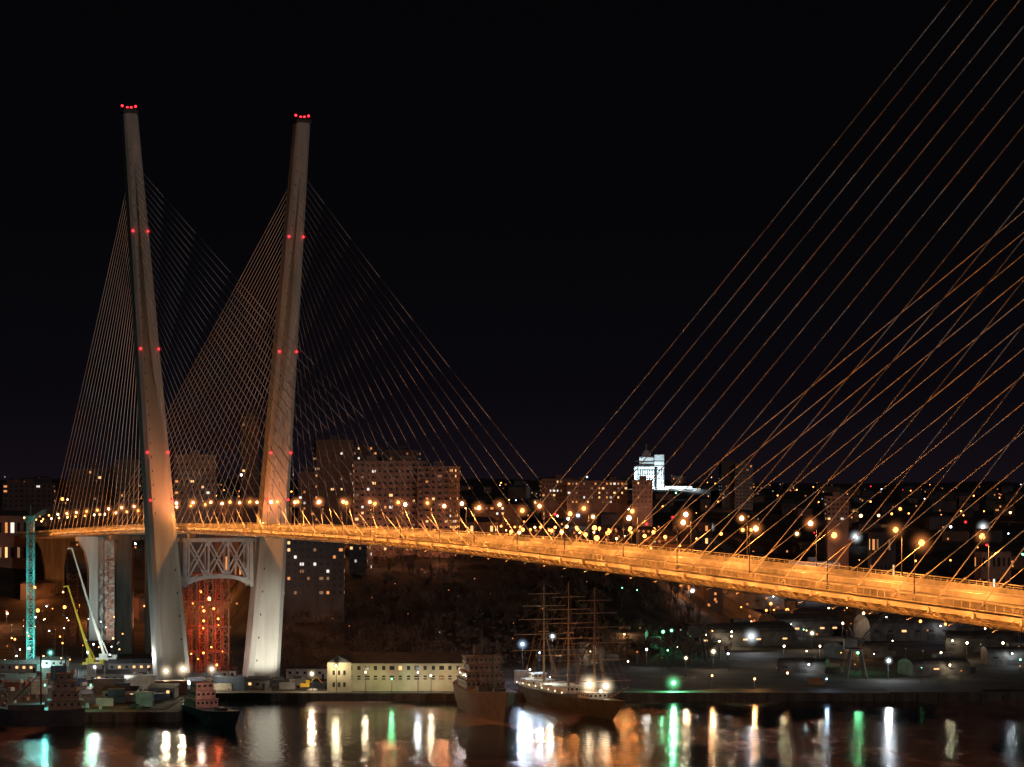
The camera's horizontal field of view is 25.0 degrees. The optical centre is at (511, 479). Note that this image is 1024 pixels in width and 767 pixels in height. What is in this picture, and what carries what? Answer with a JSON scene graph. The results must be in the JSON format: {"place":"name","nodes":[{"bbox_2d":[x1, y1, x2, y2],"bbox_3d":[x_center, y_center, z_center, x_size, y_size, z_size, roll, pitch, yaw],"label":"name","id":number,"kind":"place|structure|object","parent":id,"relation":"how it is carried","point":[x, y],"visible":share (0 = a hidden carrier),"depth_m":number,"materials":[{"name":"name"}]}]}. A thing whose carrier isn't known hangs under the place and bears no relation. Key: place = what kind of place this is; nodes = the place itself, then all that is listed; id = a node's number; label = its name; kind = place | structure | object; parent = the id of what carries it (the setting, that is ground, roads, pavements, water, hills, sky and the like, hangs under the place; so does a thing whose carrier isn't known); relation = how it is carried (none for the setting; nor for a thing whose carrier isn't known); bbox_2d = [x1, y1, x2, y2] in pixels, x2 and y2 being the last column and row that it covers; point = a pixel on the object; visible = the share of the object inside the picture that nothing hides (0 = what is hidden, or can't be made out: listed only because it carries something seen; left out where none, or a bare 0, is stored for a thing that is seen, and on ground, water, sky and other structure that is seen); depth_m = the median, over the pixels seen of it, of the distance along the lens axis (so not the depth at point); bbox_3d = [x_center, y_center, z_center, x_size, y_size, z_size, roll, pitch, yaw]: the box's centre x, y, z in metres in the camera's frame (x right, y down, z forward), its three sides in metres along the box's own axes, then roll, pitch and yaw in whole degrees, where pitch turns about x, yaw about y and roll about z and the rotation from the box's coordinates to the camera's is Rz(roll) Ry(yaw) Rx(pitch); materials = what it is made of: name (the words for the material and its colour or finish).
{"place":"outdoors","nodes":[
{"label":"outdoors","id":0,"kind":"place"},
{"bbox_2d":[101,686,139,697],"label":"construction shed","id":1,"kind":"structure","parent":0,"point":[131,689],"depth_m":833.44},
{"bbox_2d":[0,478,1023,708],"bbox_3d":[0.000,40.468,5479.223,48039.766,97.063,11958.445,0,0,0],"label":"ground","id":2,"kind":"structure","parent":0,"point":[738,668],"depth_m":1128.08,"materials":[{"name":"soil"}]},
{"bbox_2d":[0,515,32,569],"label":"building","id":3,"kind":"structure","parent":2,"relation":"on","point":[9,539],"depth_m":1344.83,"materials":[{"name":"concrete"}]},
{"bbox_2d":[0,522,31,557],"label":"windows","id":4,"kind":"structure","parent":3,"relation":"in","point":[12,548],"depth_m":1344.65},
{"bbox_2d":[0,511,33,515],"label":"roof","id":5,"kind":"structure","parent":3,"relation":"on","point":[14,513],"depth_m":1346.36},
{"bbox_2d":[0,660,39,672],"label":"construction shed","id":6,"kind":"structure","parent":2,"relation":"on","point":[25,666],"depth_m":956.99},
{"bbox_2d":[2,479,55,525],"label":"apartment block","id":7,"kind":"structure","parent":2,"relation":"on","point":[38,497],"depth_m":1593.00,"materials":[{"name":"concrete"}]},
{"bbox_2d":[4,485,55,506],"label":"windows","id":8,"kind":"structure","parent":7,"relation":"in","point":[4,485],"depth_m":1592.80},
{"bbox_2d":[25,505,45,659],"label":"tower crane","id":9,"kind":"object","parent":2,"relation":"on","point":[33,518],"visible":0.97,"depth_m":983.53,"materials":[{"name":"teal paint"}]},
{"bbox_2d":[31,679,47,693],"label":"shipping container","id":10,"kind":"object","parent":2,"relation":"on","point":[35,686],"visible":0.85,"depth_m":860.01,"materials":[{"name":"metal"}]},
{"bbox_2d":[28,656,69,667],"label":"construction shed","id":11,"kind":"structure","parent":2,"relation":"on","point":[48,661],"depth_m":982.90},
{"bbox_2d":[51,665,66,678],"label":"shipping container","id":12,"kind":"object","parent":2,"relation":"on","point":[58,668],"visible":0.66,"depth_m":926.30,"materials":[{"name":"metal"}]},
{"bbox_2d":[62,586,104,666],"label":"mobile crane","id":13,"kind":"object","parent":2,"relation":"on","point":[90,659],"visible":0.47,"depth_m":984.47,"materials":[{"name":"yellow paint"}]},
{"bbox_2d":[68,464,114,527],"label":"apartment block","id":14,"kind":"structure","parent":2,"relation":"on","point":[101,491],"depth_m":1443.00,"materials":[{"name":"concrete"}]},
{"bbox_2d":[70,471,114,515],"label":"windows","id":15,"kind":"structure","parent":14,"relation":"in","point":[99,477],"depth_m":1442.85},
{"bbox_2d":[66,548,116,662],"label":"mobile crane","id":16,"kind":"object","parent":2,"relation":"on","point":[103,655],"visible":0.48,"depth_m":1009.60,"materials":[{"name":"white paint"}]},
{"bbox_2d":[87,663,101,676],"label":"shipping container","id":17,"kind":"object","parent":2,"relation":"on","point":[90,670],"visible":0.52,"depth_m":936.21,"materials":[{"name":"metal"}]},
{"bbox_2d":[67,547,133,648],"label":"scaffold tower","id":18,"kind":"structure","parent":2,"relation":"on","point":[108,591],"depth_m":1112.16,"materials":[{"name":"metal"}]},
{"bbox_2d":[96,698,112,705],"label":"shipping container","id":19,"kind":"object","parent":2,"relation":"on","point":[104,701],"visible":1,"depth_m":815.18,"materials":[{"name":"metal"}]},
{"bbox_2d":[93,678,125,692],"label":"shipping container","id":20,"kind":"object","parent":2,"relation":"on","point":[99,684],"visible":0.58,"depth_m":866.50,"materials":[{"name":"metal"}]},
{"bbox_2d":[94,669,133,677],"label":"construction shed","id":21,"kind":"structure","parent":2,"relation":"on","point":[115,673],"depth_m":902.25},
{"bbox_2d":[108,688,124,703],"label":"shipping container","id":22,"kind":"object","parent":2,"relation":"on","point":[117,695],"visible":1,"depth_m":823.66,"materials":[{"name":"metal"}]},
{"bbox_2d":[115,453,139,541],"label":"apartment block","id":23,"kind":"structure","parent":2,"relation":"on","point":[129,462],"depth_m":1413.09,"materials":[{"name":"concrete"}]},
{"bbox_2d":[116,462,139,512],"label":"windows","id":24,"kind":"structure","parent":23,"relation":"in","point":[117,495],"depth_m":1413.21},
{"bbox_2d":[107,659,152,671],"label":"construction shed","id":25,"kind":"structure","parent":2,"relation":"on","point":[140,665],"depth_m":957.63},
{"bbox_2d":[124,674,156,688],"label":"shipping container","id":26,"kind":"object","parent":2,"relation":"on","point":[145,681],"visible":0.74,"depth_m":882.43,"materials":[{"name":"metal"}]},
{"bbox_2d":[136,691,153,706],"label":"shipping container","id":27,"kind":"object","parent":2,"relation":"on","point":[145,698],"visible":0.91,"depth_m":813.03,"materials":[{"name":"metal"}]},
{"bbox_2d":[0,654,316,708],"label":"building materials","id":28,"kind":"object","parent":2,"relation":"on","point":[3,694],"visible":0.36,"depth_m":884.58,"materials":[{"name":"concrete"}]},
{"bbox_2d":[147,683,179,697],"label":"construction shed","id":29,"kind":"structure","parent":2,"relation":"on","point":[170,690],"depth_m":847.46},
{"bbox_2d":[155,680,187,694],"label":"shipping container","id":30,"kind":"object","parent":2,"relation":"on","point":[183,687],"visible":0.54,"depth_m":858.19,"materials":[{"name":"metal"}]},
{"bbox_2d":[174,450,216,571],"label":"apartment block","id":31,"kind":"structure","parent":2,"relation":"on","point":[184,475],"depth_m":1343.13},
{"bbox_2d":[175,457,213,504],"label":"windows","id":32,"kind":"structure","parent":31,"relation":"in","point":[176,475],"depth_m":1342.91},
{"bbox_2d":[184,673,223,681],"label":"construction shed","id":33,"kind":"structure","parent":2,"relation":"on","point":[207,676],"depth_m":887.22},
{"bbox_2d":[183,571,230,675],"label":"falsework tower","id":34,"kind":"structure","parent":2,"relation":"on","point":[189,626],"depth_m":921.63,"materials":[{"name":"metal"}]},
{"bbox_2d":[206,666,238,675],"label":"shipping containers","id":35,"kind":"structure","parent":2,"relation":"on","point":[233,670],"depth_m":923.23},
{"bbox_2d":[213,683,231,690],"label":"shipping container","id":36,"kind":"object","parent":2,"relation":"on","point":[221,686],"visible":0.53,"depth_m":875.34,"materials":[{"name":"metal"}]},
{"bbox_2d":[215,501,242,594],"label":"walls","id":37,"kind":"structure","parent":2,"relation":"on","point":[234,544],"depth_m":1294.96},
{"bbox_2d":[216,513,240,574],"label":"windows","id":38,"kind":"structure","parent":37,"relation":"attached to","point":[217,567],"depth_m":1294.84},
{"bbox_2d":[214,676,245,689],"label":"shipping container","id":39,"kind":"object","parent":2,"relation":"on","point":[238,682],"visible":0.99,"depth_m":876.30,"materials":[{"name":"metal"}]},
{"bbox_2d":[241,412,258,523],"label":"apartment tower","id":40,"kind":"structure","parent":2,"relation":"on","point":[251,498],"depth_m":1494.06,"materials":[{"name":"concrete"}]},
{"bbox_2d":[242,419,257,507],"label":"windows","id":41,"kind":"structure","parent":40,"relation":"in","point":[256,460],"depth_m":1493.74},
{"bbox_2d":[246,676,270,688],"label":"construction shed","id":42,"kind":"structure","parent":2,"relation":"on","point":[258,682],"depth_m":882.23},
{"bbox_2d":[285,664,326,678],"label":"construction shed","id":43,"kind":"structure","parent":2,"relation":"on","point":[319,671],"depth_m":927.09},
{"bbox_2d":[298,467,318,524],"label":"apartment tower","id":44,"kind":"structure","parent":2,"relation":"on","point":[313,504],"depth_m":1393.00,"materials":[{"name":"concrete"}]},
{"bbox_2d":[299,474,316,520],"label":"windows","id":45,"kind":"structure","parent":44,"relation":"in","point":[312,475],"depth_m":1393.17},
{"bbox_2d":[283,524,344,622],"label":"brick apartment block","id":46,"kind":"structure","parent":2,"relation":"on","point":[314,578],"depth_m":1068.05,"materials":[{"name":"brick"}]},
{"bbox_2d":[288,541,342,593],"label":"windows","id":47,"kind":"structure","parent":46,"relation":"in","point":[295,542],"depth_m":1068.05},
{"bbox_2d":[313,436,352,526],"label":"apartment tower","id":48,"kind":"structure","parent":2,"relation":"on","point":[331,498],"depth_m":1492.28,"materials":[{"name":"concrete"}]},
{"bbox_2d":[313,442,351,500],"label":"windows","id":49,"kind":"structure","parent":48,"relation":"in","point":[313,442],"depth_m":1492.10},
{"bbox_2d":[349,518,372,575],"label":"brick apartment block","id":50,"kind":"structure","parent":2,"relation":"on","point":[362,555],"depth_m":1144.47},
{"bbox_2d":[350,546,372,568],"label":"windows","id":51,"kind":"structure","parent":50,"relation":"in","point":[351,554],"depth_m":1144.46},
{"bbox_2d":[353,439,382,460],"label":"apartment tower","id":52,"kind":"structure","parent":2,"relation":"on","point":[374,451],"depth_m":1552.00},
{"bbox_2d":[352,456,427,555],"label":"apartment tower","id":53,"kind":"structure","parent":2,"relation":"on","point":[386,507],"depth_m":1186.85,"materials":[{"name":"concrete"}]},
{"bbox_2d":[355,464,426,549],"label":"windows","id":54,"kind":"structure","parent":53,"relation":"in","point":[390,465],"depth_m":1186.71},
{"bbox_2d":[327,652,463,691],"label":"harbour office","id":55,"kind":"structure","parent":2,"relation":"on","point":[381,669],"depth_m":872.54,"materials":[{"name":"paint"}]},
{"bbox_2d":[351,666,459,679],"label":"windows","id":56,"kind":"structure","parent":55,"relation":"in","point":[358,667],"depth_m":872.57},
{"bbox_2d":[384,446,420,460],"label":"apartment tower","id":57,"kind":"structure","parent":2,"relation":"on","point":[405,452],"depth_m":1532.35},
{"bbox_2d":[417,461,460,557],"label":"apartment tower","id":58,"kind":"structure","parent":2,"relation":"on","point":[450,488],"depth_m":1180.56,"materials":[{"name":"concrete"}]},
{"bbox_2d":[419,469,459,550],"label":"windows","id":59,"kind":"structure","parent":58,"relation":"in","point":[439,470],"depth_m":1181.07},
{"bbox_2d":[435,611,522,664],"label":"trees","id":60,"kind":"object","parent":2,"relation":"on","point":[500,635],"depth_m":1045.57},
{"bbox_2d":[460,522,497,534],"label":"walls","id":61,"kind":"structure","parent":2,"relation":"on","point":[481,524],"depth_m":1244.86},
{"bbox_2d":[460,517,498,521],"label":"roof","id":62,"kind":"structure","parent":61,"relation":"on","point":[479,519],"depth_m":1247.04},
{"bbox_2d":[471,496,521,536],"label":"apartment block","id":63,"kind":"structure","parent":2,"relation":"on","point":[510,515],"depth_m":1444.55,"materials":[{"name":"concrete"}]},
{"bbox_2d":[472,507,518,524],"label":"windows","id":64,"kind":"structure","parent":63,"relation":"in","point":[491,513],"depth_m":1444.26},
{"bbox_2d":[4,475,999,660],"bbox_3d":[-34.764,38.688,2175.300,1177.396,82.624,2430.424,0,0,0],"label":"distant street lights","id":65,"kind":"object","parent":2,"relation":"on","point":[594,528],"visible":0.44,"depth_m":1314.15,"materials":[{"name":"metal"}]},
{"bbox_2d":[0,475,1023,620],"bbox_3d":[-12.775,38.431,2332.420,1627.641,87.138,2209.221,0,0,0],"label":"distant town houses","id":66,"kind":"structure","parent":2,"relation":"on","point":[949,502],"depth_m":1896.80,"materials":[{"name":"concrete"}]},
{"bbox_2d":[5,477,1020,682],"bbox_3d":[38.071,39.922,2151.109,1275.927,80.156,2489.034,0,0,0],"label":"distant street lights","id":67,"kind":"object","parent":2,"relation":"on","point":[627,543],"visible":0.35,"depth_m":1216.11,"materials":[{"name":"metal"}]},
{"bbox_2d":[15,0,1023,683],"bbox_3d":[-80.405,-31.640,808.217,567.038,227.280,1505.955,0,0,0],"label":"cable stayed bridge","id":68,"kind":"structure","parent":2,"relation":"on","point":[167,578],"depth_m":891.48,"materials":[{"name":"concrete"}]},
{"bbox_2d":[514,670,530,683],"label":"shipping container","id":69,"kind":"object","parent":2,"relation":"on","point":[519,675],"visible":0.65,"depth_m":903.98,"materials":[{"name":"metal"}]},
{"bbox_2d":[48,525,1007,669],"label":"bare trees","id":70,"kind":"object","parent":2,"relation":"on","point":[685,649],"visible":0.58,"depth_m":1066.08,"materials":[{"name":"brown plant"}]},
{"bbox_2d":[85,690,1023,721],"bbox_3d":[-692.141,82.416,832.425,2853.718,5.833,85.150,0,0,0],"label":"quay","id":71,"kind":"structure","parent":2,"relation":"on","point":[174,713],"depth_m":864.00,"materials":[{"name":"concrete"}]},
{"bbox_2d":[540,475,576,522],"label":"apartment block","id":72,"kind":"structure","parent":2,"relation":"on","point":[559,495],"depth_m":1693.82,"materials":[{"name":"concrete"}]},
{"bbox_2d":[540,481,564,500],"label":"windows","id":73,"kind":"structure","parent":72,"relation":"in","point":[541,481],"depth_m":1693.46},
{"bbox_2d":[545,642,618,661],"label":"warehouse","id":74,"kind":"structure","parent":2,"relation":"on","point":[610,656],"depth_m":995.41,"materials":[{"name":"metal"}]},
{"bbox_2d":[567,474,627,523],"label":"apartment block","id":75,"kind":"structure","parent":2,"relation":"on","point":[604,493],"depth_m":1674.11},
{"bbox_2d":[568,483,626,502],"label":"windows","id":76,"kind":"structure","parent":75,"relation":"in","point":[568,483],"depth_m":1674.14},
{"bbox_2d":[605,626,660,643],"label":"warehouse","id":77,"kind":"structure","parent":2,"relation":"on","point":[634,636],"depth_m":1035.80,"materials":[{"name":"metal"}]},
{"bbox_2d":[632,474,652,526],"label":"apartment block","id":78,"kind":"structure","parent":2,"relation":"on","point":[642,505],"depth_m":1634.08,"materials":[{"name":"concrete"}]},
{"bbox_2d":[645,536,675,548],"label":"walls","id":79,"kind":"structure","parent":2,"relation":"on","point":[661,540],"depth_m":1344.99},
{"bbox_2d":[633,444,691,488],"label":"floodlit building","id":80,"kind":"structure","parent":2,"relation":"on","point":[650,466],"depth_m":2391.00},
{"bbox_2d":[672,522,711,552],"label":"walls","id":81,"kind":"structure","parent":2,"relation":"on","point":[702,546],"depth_m":1444.04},
{"bbox_2d":[672,517,712,521],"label":"roof","id":82,"kind":"structure","parent":81,"relation":"on","point":[687,519],"depth_m":1447.49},
{"bbox_2d":[687,589,729,662],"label":"harbour crane","id":83,"kind":"object","parent":2,"relation":"on","point":[694,632],"visible":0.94,"depth_m":1008.52,"materials":[{"name":"paint"}]},
{"bbox_2d":[718,458,737,507],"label":"apartment tower","id":84,"kind":"structure","parent":2,"relation":"on","point":[726,466],"depth_m":1993.02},
{"bbox_2d":[719,463,735,505],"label":"windows","id":85,"kind":"structure","parent":84,"relation":"in","point":[719,463],"depth_m":1992.95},
{"bbox_2d":[680,618,797,646],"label":"warehouse","id":86,"kind":"structure","parent":2,"relation":"on","point":[772,633],"depth_m":1109.52,"materials":[{"name":"metal"}]},
{"bbox_2d":[734,459,752,510],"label":"apartment tower","id":87,"kind":"structure","parent":2,"relation":"on","point":[743,492],"depth_m":1983.00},
{"bbox_2d":[736,465,751,506],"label":"windows","id":88,"kind":"structure","parent":87,"relation":"in","point":[736,465],"depth_m":1982.76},
{"bbox_2d":[723,589,796,609],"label":"warehouse","id":89,"kind":"structure","parent":2,"relation":"on","point":[755,601],"depth_m":1319.27,"materials":[{"name":"metal"}]},
{"bbox_2d":[758,610,844,636],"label":"warehouse","id":90,"kind":"structure","parent":2,"relation":"on","point":[825,624],"depth_m":1180.55,"materials":[{"name":"metal"}]},
{"bbox_2d":[777,654,842,673],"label":"warehouse","id":91,"kind":"structure","parent":2,"relation":"on","point":[809,663],"depth_m":955.01,"materials":[{"name":"metal"}]},
{"bbox_2d":[785,557,838,568],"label":"office block","id":92,"kind":"structure","parent":2,"relation":"on","point":[811,559],"depth_m":1494.63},
{"bbox_2d":[824,489,848,569],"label":"apartment block","id":93,"kind":"structure","parent":2,"relation":"on","point":[840,541],"depth_m":1594.00,"materials":[{"name":"concrete"}]},
{"bbox_2d":[823,637,895,658],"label":"warehouse","id":94,"kind":"structure","parent":2,"relation":"on","point":[875,649],"depth_m":1035.56,"materials":[{"name":"metal"}]},
{"bbox_2d":[844,606,879,614],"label":"warehouse","id":95,"kind":"structure","parent":2,"relation":"on","point":[857,611],"depth_m":1368.08,"materials":[{"name":"metal"}]},
{"bbox_2d":[843,612,887,678],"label":"harbour crane","id":96,"kind":"object","parent":2,"relation":"on","point":[850,645],"visible":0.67,"depth_m":928.43,"materials":[{"name":"paint"}]},
{"bbox_2d":[868,532,895,574],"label":"walls","id":97,"kind":"structure","parent":2,"relation":"on","point":[888,557],"depth_m":1545.15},
{"bbox_2d":[868,539,893,574],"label":"windows","id":98,"kind":"structure","parent":97,"relation":"attached to","point":[873,548],"depth_m":1545.05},
{"bbox_2d":[853,612,962,640],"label":"warehouse","id":99,"kind":"structure","parent":2,"relation":"on","point":[893,627],"depth_m":1146.91,"materials":[{"name":"metal"}]},
{"bbox_2d":[875,630,946,640],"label":"doors and windows","id":100,"kind":"structure","parent":99,"relation":"in","point":[931,637],"depth_m":1145.29,"materials":[{"name":"metal"}]},
{"bbox_2d":[898,653,975,675],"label":"warehouse","id":101,"kind":"structure","parent":2,"relation":"on","point":[936,664],"depth_m":944.87,"materials":[{"name":"metal"}]},
{"bbox_2d":[945,627,1012,651],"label":"warehouse","id":102,"kind":"structure","parent":2,"relation":"on","point":[957,639],"depth_m":1071.42,"materials":[{"name":"metal"}]},
{"bbox_2d":[974,551,1010,588],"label":"walls","id":103,"kind":"structure","parent":2,"relation":"on","point":[995,572],"depth_m":1495.44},
{"bbox_2d":[975,557,1009,587],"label":"windows","id":104,"kind":"structure","parent":103,"relation":"attached to","point":[998,562],"depth_m":1495.61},
{"bbox_2d":[974,547,1010,551],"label":"roof","id":105,"kind":"structure","parent":103,"relation":"on","point":[991,549],"depth_m":1496.89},
{"bbox_2d":[981,643,1023,665],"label":"warehouse","id":106,"kind":"structure","parent":2,"relation":"on","point":[1010,654],"depth_m":993.00,"materials":[{"name":"metal"}]},
{"bbox_2d":[0,701,1023,766],"bbox_3d":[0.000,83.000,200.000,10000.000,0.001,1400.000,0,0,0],"label":"water","id":107,"kind":"structure","parent":0,"point":[653,734],"depth_m":742.89,"materials":[{"name":"liquid"}]},
{"bbox_2d":[0,645,84,726],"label":"moored vessel","id":108,"kind":"object","parent":107,"relation":"on","point":[65,708],"visible":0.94,"depth_m":776.33,"materials":[{"name":"metal"}]},
{"bbox_2d":[181,662,240,728],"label":"tugboat","id":109,"kind":"object","parent":107,"relation":"on","point":[200,704],"visible":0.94,"depth_m":790.64,"materials":[{"name":"metal"}]},
{"bbox_2d":[452,633,515,722],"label":"cargo ship","id":110,"kind":"object","parent":107,"relation":"on","point":[481,691],"visible":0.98,"depth_m":816.00,"materials":[{"name":"metal"}]},
{"bbox_2d":[514,582,628,719],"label":"sailing ship","id":111,"kind":"object","parent":107,"relation":"on","point":[539,688],"visible":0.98,"depth_m":832.57,"materials":[{"name":"paint"}]},
{"bbox_2d":[0,0,1023,483],"label":"sky","id":112,"kind":"structure","parent":0,"point":[551,192],"materials":[{"name":"black"}]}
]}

